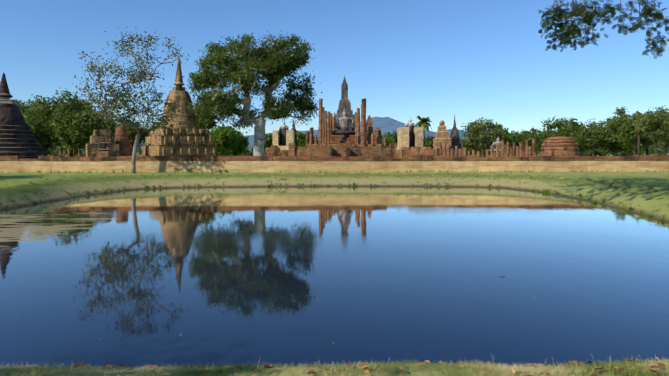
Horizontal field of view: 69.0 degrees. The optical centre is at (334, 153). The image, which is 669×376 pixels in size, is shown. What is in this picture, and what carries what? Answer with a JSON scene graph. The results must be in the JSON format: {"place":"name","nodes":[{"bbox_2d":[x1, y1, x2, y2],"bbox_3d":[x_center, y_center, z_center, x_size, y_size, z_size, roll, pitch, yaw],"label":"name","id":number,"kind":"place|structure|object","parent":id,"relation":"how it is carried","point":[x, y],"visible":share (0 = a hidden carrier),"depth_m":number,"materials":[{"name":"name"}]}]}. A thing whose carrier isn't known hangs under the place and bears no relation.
{"place":"outdoors","nodes":[
{"label":"outdoors","id":0,"kind":"place"},
{"bbox_2d":[96,151,111,156],"bbox_3d":[-26.042,0.708,55.035,1.355,1.978,1.043,0,0,-2],"label":"statue pedestal","id":1,"kind":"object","parent":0,"point":[103,153],"depth_m":54.55,"materials":[{"name":"brown brick"}]},
{"bbox_2d":[98,138,110,150],"bbox_3d":[-26.039,-1.032,55.120,1.478,1.540,0.811,0,0,-2],"label":"buddha statue","id":2,"kind":"object","parent":1,"relation":"on","point":[104,145],"visible":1,"depth_m":54.89,"materials":[{"name":"grey stone"}]},
{"bbox_2d":[272,130,294,152],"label":"shrine walls","id":3,"kind":"structure","parent":0,"point":[290,134],"depth_m":117.56,"materials":[{"name":"beige stone"}]},
{"bbox_2d":[279,121,288,145],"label":"buddha statue","id":4,"kind":"object","parent":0,"point":[283,127],"visible":0.98,"depth_m":120.07,"materials":[{"name":"grey stone"}]},
{"bbox_2d":[291,119,296,145],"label":"stupa","id":5,"kind":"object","parent":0,"point":[294,129],"depth_m":137.23,"materials":[{"name":"stone"}]},
{"bbox_2d":[0,187,668,371],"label":"water","id":6,"kind":"structure","parent":0,"point":[216,276],"depth_m":10.49,"materials":[{"name":"blue liquid"}]},
{"bbox_2d":[0,154,668,375],"bbox_3d":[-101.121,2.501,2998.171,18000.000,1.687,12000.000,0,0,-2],"label":"ground","id":7,"kind":"structure","parent":0,"point":[648,198],"depth_m":33.93,"materials":[{"name":"green plant"}]},
{"bbox_2d":[0,103,45,158],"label":"stupa","id":8,"kind":"object","parent":7,"relation":"on","point":[15,129],"visible":0.71,"depth_m":59.02,"materials":[{"name":"grey stone"}]},
{"bbox_2d":[0,97,19,105],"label":"chedi harmika","id":9,"kind":"object","parent":8,"relation":"on","point":[7,100],"visible":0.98,"depth_m":59.61,"materials":[{"name":"grey stone"}]},
{"bbox_2d":[0,72,12,97],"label":"stupa spire","id":10,"kind":"structure","parent":9,"relation":"on","point":[4,90],"depth_m":60.21,"materials":[{"name":"grey stone"}]},
{"bbox_2d":[16,99,35,117],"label":"tree","id":11,"kind":"object","parent":7,"relation":"on","point":[20,108],"depth_m":107.87,"materials":[{"name":"green plant"}]},
{"bbox_2d":[25,117,46,147],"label":"tree","id":12,"kind":"object","parent":7,"relation":"on","point":[34,125],"depth_m":87.58,"materials":[{"name":"green plant"}]},
{"bbox_2d":[13,99,61,155],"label":"tree","id":13,"kind":"object","parent":7,"relation":"on","point":[39,109],"depth_m":123.18,"materials":[{"name":"green plant"}]},
{"bbox_2d":[24,105,62,153],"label":"tree","id":14,"kind":"object","parent":7,"relation":"on","point":[50,144],"depth_m":97.12,"materials":[{"name":"green plant"}]},
{"bbox_2d":[49,143,66,155],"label":"shrub","id":15,"kind":"object","parent":7,"relation":"on","point":[56,152],"depth_m":156.28,"materials":[{"name":"green plant"}]},
{"bbox_2d":[21,88,101,155],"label":"tree","id":16,"kind":"object","parent":7,"relation":"on","point":[72,105],"depth_m":93.08,"materials":[{"name":"green plant"}]},
{"bbox_2d":[59,149,87,156],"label":"short columns","id":17,"kind":"structure","parent":7,"relation":"on","point":[73,153],"depth_m":56.82,"materials":[{"name":"brown stone"}]},
{"bbox_2d":[65,144,82,156],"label":"shrub","id":18,"kind":"object","parent":7,"relation":"on","point":[71,153],"depth_m":133.71,"materials":[{"name":"green plant"}]},
{"bbox_2d":[49,108,102,156],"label":"tree","id":19,"kind":"object","parent":7,"relation":"on","point":[80,127],"depth_m":84.79,"materials":[{"name":"green plant"}]},
{"bbox_2d":[52,101,115,142],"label":"tree","id":20,"kind":"object","parent":7,"relation":"on","point":[113,130],"depth_m":101.42,"materials":[{"name":"green plant"}]},
{"bbox_2d":[86,129,118,156],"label":"ruin block","id":21,"kind":"structure","parent":7,"relation":"on","point":[96,140],"depth_m":57.93,"materials":[{"name":"beige stone"}]},
{"bbox_2d":[115,126,132,155],"bbox_3d":[-27.088,-0.864,61.996,2.897,5.122,2.899,0,0,-2],"label":"stupa","id":22,"kind":"object","parent":7,"relation":"on","point":[122,140],"visible":0.54,"depth_m":61.28,"materials":[{"name":"red brick"}]},
{"bbox_2d":[113,119,145,148],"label":"tree","id":23,"kind":"object","parent":7,"relation":"on","point":[132,133],"depth_m":120.80,"materials":[{"name":"green plant"}]},
{"bbox_2d":[73,27,191,172],"bbox_3d":[-17.038,-4.493,41.562,9.227,12.694,6.956,0,0,-2],"label":"tree","id":24,"kind":"object","parent":7,"relation":"on","point":[122,99],"depth_m":41.18,"materials":[{"name":"green plant"}]},
{"bbox_2d":[136,144,143,155],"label":"shrub","id":25,"kind":"object","parent":7,"relation":"on","point":[139,150],"depth_m":197.41,"materials":[{"name":"green plant"}]},
{"bbox_2d":[141,125,159,142],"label":"tree","id":26,"kind":"object","parent":7,"relation":"on","point":[146,135],"depth_m":124.23,"materials":[{"name":"green plant"}]},
{"bbox_2d":[141,128,217,155],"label":"chedi terraces","id":27,"kind":"object","parent":7,"relation":"on","point":[154,150],"visible":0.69,"depth_m":62.46,"materials":[{"name":"brown brick"}]},
{"bbox_2d":[159,57,197,128],"bbox_3d":[-20.840,-8.463,65.207,5.077,10.587,5.071,0,0,-2],"label":"stupa","id":28,"kind":"object","parent":27,"relation":"on","point":[180,92],"visible":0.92,"depth_m":63.85,"materials":[{"name":"brown stone"}]},
{"bbox_2d":[162,128,215,155],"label":"chedi piers","id":29,"kind":"structure","parent":27,"relation":"on","point":[188,142],"depth_m":62.12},
{"bbox_2d":[195,112,216,129],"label":"tree","id":30,"kind":"object","parent":7,"relation":"on","point":[201,124],"depth_m":89.55,"materials":[{"name":"green plant"}]},
{"bbox_2d":[209,123,243,155],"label":"bush","id":31,"kind":"object","parent":7,"relation":"on","point":[224,138],"depth_m":78.09,"materials":[{"name":"green plant"}]},
{"bbox_2d":[229,129,249,155],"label":"tree","id":32,"kind":"object","parent":7,"relation":"on","point":[242,146],"visible":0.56,"depth_m":82.25,"materials":[{"name":"green plant"}]},
{"bbox_2d":[240,145,252,155],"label":"shrub","id":33,"kind":"object","parent":7,"relation":"on","point":[249,152],"depth_m":134.62,"materials":[{"name":"green plant"}]},
{"bbox_2d":[180,30,321,155],"bbox_3d":[-10.582,-7.065,63.282,17.771,17.553,10.412,0,0,-2],"label":"tree","id":34,"kind":"object","parent":7,"relation":"on","point":[225,62],"depth_m":61.92,"materials":[{"name":"green plant"}]},
{"bbox_2d":[264,133,272,152],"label":"tree","id":35,"kind":"object","parent":7,"relation":"on","point":[269,138],"depth_m":147.14,"materials":[{"name":"green plant"}]},
{"bbox_2d":[265,145,288,155],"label":"brick base","id":36,"kind":"object","parent":7,"relation":"on","point":[273,150],"visible":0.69,"depth_m":84.41,"materials":[{"name":"red brick"}]},
{"bbox_2d":[296,130,305,146],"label":"tree","id":37,"kind":"object","parent":7,"relation":"on","point":[301,139],"visible":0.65,"depth_m":148.25,"materials":[{"name":"green plant"}]},
{"bbox_2d":[0,161,668,172],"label":"wall","id":38,"kind":"structure","parent":7,"relation":"on","point":[305,166],"depth_m":43.89,"materials":[{"name":"beige stone"}]},
{"bbox_2d":[0,155,668,160],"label":"wall coping","id":39,"kind":"object","parent":38,"relation":"on","point":[362,158],"depth_m":43.90,"materials":[{"name":"brick"}]},
{"bbox_2d":[0,171,668,222],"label":"bank tufts","id":40,"kind":"object","parent":7,"relation":"on","point":[353,185],"visible":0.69,"depth_m":33.56,"materials":[{"name":"green plant"}]},
{"bbox_2d":[2,169,668,172],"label":"wall weeds","id":41,"kind":"object","parent":7,"relation":"on","point":[447,170],"depth_m":43.44,"materials":[{"name":"green plant"}]},
{"bbox_2d":[7,126,666,156],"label":"plants","id":42,"kind":"object","parent":7,"relation":"on","point":[249,155],"visible":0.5,"depth_m":62.14,"materials":[{"name":"green plant"}]},
{"bbox_2d":[10,357,665,375],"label":"fallen leaves","id":43,"kind":"object","parent":7,"relation":"on","point":[400,367],"visible":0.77,"depth_m":4.04,"materials":[{"name":"brown plant"}]},
{"bbox_2d":[289,143,397,158],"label":"platform","id":44,"kind":"structure","parent":7,"relation":"on","point":[336,150],"depth_m":79.96,"materials":[{"name":"brick"}]},
{"bbox_2d":[330,135,360,143],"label":"statue pedestal","id":45,"kind":"object","parent":7,"relation":"on","point":[342,139],"visible":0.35,"depth_m":101.50,"materials":[{"name":"red brick"}]},
{"bbox_2d":[332,107,354,134],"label":"buddha statue","id":46,"kind":"object","parent":45,"relation":"on","point":[344,121],"visible":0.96,"depth_m":103.49,"materials":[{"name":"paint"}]},
{"bbox_2d":[306,98,385,146],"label":"columns","id":47,"kind":"structure","parent":7,"relation":"on","point":[326,128],"depth_m":90.06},
{"bbox_2d":[334,74,360,133],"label":"chedi","id":48,"kind":"structure","parent":7,"relation":"on","point":[344,102],"depth_m":143.32,"materials":[{"name":"grey stone"}]},
{"bbox_2d":[366,115,381,143],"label":"ruined towers","id":49,"kind":"structure","parent":7,"relation":"on","point":[377,133],"depth_m":99.26,"materials":[{"name":"red brick"}]},
{"bbox_2d":[382,131,397,145],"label":"tree","id":50,"kind":"object","parent":7,"relation":"on","point":[389,137],"depth_m":168.34,"materials":[{"name":"green plant"}]},
{"bbox_2d":[397,147,430,158],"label":"brick platform","id":51,"kind":"structure","parent":7,"relation":"on","point":[404,152],"depth_m":112.64,"materials":[{"name":"brown brick"}]},
{"bbox_2d":[405,117,415,146],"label":"standing statue","id":52,"kind":"object","parent":51,"relation":"on","point":[410,124],"visible":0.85,"depth_m":121.25,"materials":[{"name":"white stone"}]},
{"bbox_2d":[416,116,432,146],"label":"palm tree","id":53,"kind":"object","parent":7,"relation":"on","point":[424,123],"depth_m":124.93,"materials":[{"name":"green plant"}]},
{"bbox_2d":[423,138,432,146],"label":"tree","id":54,"kind":"object","parent":7,"relation":"on","point":[431,142],"visible":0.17,"depth_m":149.01,"materials":[{"name":"green plant"}]},
{"bbox_2d":[423,134,434,148],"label":"tree","id":55,"kind":"object","parent":7,"relation":"on","point":[430,138],"visible":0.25,"depth_m":149.86,"materials":[{"name":"green plant"}]},
{"bbox_2d":[433,120,450,148],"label":"stupa","id":56,"kind":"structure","parent":7,"relation":"on","point":[441,139],"depth_m":109.54,"materials":[{"name":"beige stone"}]},
{"bbox_2d":[424,149,463,156],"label":"chedi base","id":57,"kind":"object","parent":7,"relation":"on","point":[432,152],"visible":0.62,"depth_m":102.89,"materials":[{"name":"red brick"}]},
{"bbox_2d":[450,115,462,148],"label":"stupa","id":58,"kind":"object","parent":7,"relation":"on","point":[455,139],"visible":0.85,"depth_m":113.84,"materials":[{"name":"grey stone"}]},
{"bbox_2d":[460,138,482,155],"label":"tree","id":59,"kind":"object","parent":7,"relation":"on","point":[467,146],"depth_m":139.47,"materials":[{"name":"green plant"}]},
{"bbox_2d":[460,129,490,151],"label":"tree","id":60,"kind":"object","parent":7,"relation":"on","point":[464,135],"depth_m":172.65,"materials":[{"name":"green plant"}]},
{"bbox_2d":[471,146,487,156],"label":"shrub","id":61,"kind":"object","parent":7,"relation":"on","point":[480,152],"depth_m":169.67,"materials":[{"name":"green plant"}]},
{"bbox_2d":[461,117,506,150],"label":"tree","id":62,"kind":"object","parent":7,"relation":"on","point":[492,132],"depth_m":120.91,"materials":[{"name":"green plant"}]},
{"bbox_2d":[490,137,504,151],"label":"seated statue","id":63,"kind":"object","parent":7,"relation":"on","point":[498,141],"visible":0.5,"depth_m":78.63,"materials":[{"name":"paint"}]},
{"bbox_2d":[495,124,514,145],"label":"tree","id":64,"kind":"object","parent":7,"relation":"on","point":[500,127],"depth_m":161.35,"materials":[{"name":"green plant"}]},
{"bbox_2d":[502,130,518,146],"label":"tree","id":65,"kind":"object","parent":7,"relation":"on","point":[511,135],"depth_m":170.65,"materials":[{"name":"green plant"}]},
{"bbox_2d":[511,129,537,156],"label":"tree","id":66,"kind":"object","parent":7,"relation":"on","point":[525,137],"depth_m":173.88,"materials":[{"name":"green plant"}]},
{"bbox_2d":[524,144,539,155],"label":"shrub","id":67,"kind":"object","parent":7,"relation":"on","point":[536,152],"visible":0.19,"depth_m":142.52,"materials":[{"name":"green plant"}]},
{"bbox_2d":[527,126,552,151],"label":"tree","id":68,"kind":"object","parent":7,"relation":"on","point":[534,134],"depth_m":178.93,"materials":[{"name":"green plant"}]},
{"bbox_2d":[539,136,580,155],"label":"brick stupa base","id":69,"kind":"object","parent":7,"relation":"on","point":[568,145],"visible":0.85,"depth_m":80.98,"materials":[{"name":"red brick"}]},
{"bbox_2d":[541,117,582,137],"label":"tree","id":70,"kind":"object","parent":7,"relation":"on","point":[563,128],"depth_m":150.75,"materials":[{"name":"green plant"}]},
{"bbox_2d":[569,133,595,155],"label":"tree","id":71,"kind":"object","parent":7,"relation":"on","point":[586,150],"depth_m":141.46,"materials":[{"name":"green plant"}]},
{"bbox_2d":[581,146,606,156],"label":"shrub","id":72,"kind":"object","parent":7,"relation":"on","point":[595,153],"depth_m":148.59,"materials":[{"name":"green plant"}]},
{"bbox_2d":[568,118,622,155],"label":"tree","id":73,"kind":"object","parent":7,"relation":"on","point":[594,132],"depth_m":125.97,"materials":[{"name":"green plant"}]},
{"bbox_2d":[538,0,668,58],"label":"rain tree","id":74,"kind":"object","parent":7,"relation":"on","point":[587,18],"depth_m":11.15,"materials":[{"name":"green plant"}]},
{"bbox_2d":[601,106,631,155],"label":"tree","id":75,"kind":"object","parent":7,"relation":"on","point":[618,112],"depth_m":129.21,"materials":[{"name":"green plant"}]},
{"bbox_2d":[600,121,632,155],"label":"tree","id":76,"kind":"object","parent":7,"relation":"on","point":[623,149],"depth_m":130.80,"materials":[{"name":"green plant"}]},
{"bbox_2d":[609,146,644,155],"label":"shrub","id":77,"kind":"object","parent":7,"relation":"on","point":[622,154],"visible":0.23,"depth_m":169.24,"materials":[{"name":"green plant"}]},
{"bbox_2d":[622,144,636,155],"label":"bush","id":78,"kind":"object","parent":7,"relation":"on","point":[628,149],"depth_m":151.75,"materials":[{"name":"green plant"}]},
{"bbox_2d":[606,115,660,154],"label":"tree","id":79,"kind":"object","parent":7,"relation":"on","point":[624,129],"depth_m":111.59,"materials":[{"name":"green plant"}]},
{"bbox_2d":[637,134,639,154],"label":"tree trunk","id":80,"kind":"object","parent":7,"relation":"on","point":[638,149],"visible":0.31,"depth_m":107.03,"materials":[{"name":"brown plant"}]},
{"bbox_2d":[629,105,668,154],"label":"tree","id":81,"kind":"object","parent":7,"relation":"on","point":[655,117],"depth_m":100.86,"materials":[{"name":"green plant"}]},
{"bbox_2d":[640,146,658,154],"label":"shrub","id":82,"kind":"object","parent":7,"relation":"on","point":[645,151],"depth_m":180.22,"materials":[{"name":"green plant"}]},
{"bbox_2d":[640,142,668,151],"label":"bush","id":83,"kind":"object","parent":7,"relation":"on","point":[664,143],"depth_m":240.94,"materials":[{"name":"green plant"}]},
{"bbox_2d":[649,144,667,154],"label":"shrub","id":84,"kind":"object","parent":7,"relation":"on","point":[661,151],"depth_m":166.48,"materials":[{"name":"green plant"}]},
{"bbox_2d":[655,126,668,154],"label":"tree","id":85,"kind":"object","parent":7,"relation":"on","point":[667,140],"depth_m":145.14,"materials":[{"name":"green plant"}]},
{"bbox_2d":[0,353,668,375],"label":"grass","id":86,"kind":"structure","parent":0,"point":[632,366],"depth_m":4.04,"materials":[{"name":"green plant"}]},
{"bbox_2d":[0,0,668,143],"label":"sky","id":87,"kind":"structure","parent":0,"point":[468,60],"materials":[{"name":"blue"}]},
{"bbox_2d":[55,117,668,153],"bbox_3d":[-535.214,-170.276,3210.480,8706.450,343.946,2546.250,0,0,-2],"label":"mountain","id":88,"kind":"structure","parent":0,"point":[387,124],"depth_m":3495.18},
{"bbox_2d":[396,127,422,149],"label":"stone walls","id":89,"kind":"structure","parent":0,"point":[403,136],"depth_m":118.65,"materials":[{"name":"beige stone"}]},
{"bbox_2d":[437,139,534,156],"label":"columns","id":90,"kind":"structure","parent":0,"point":[521,150],"depth_m":75.92,"materials":[{"name":"brown brick"}]}
]}

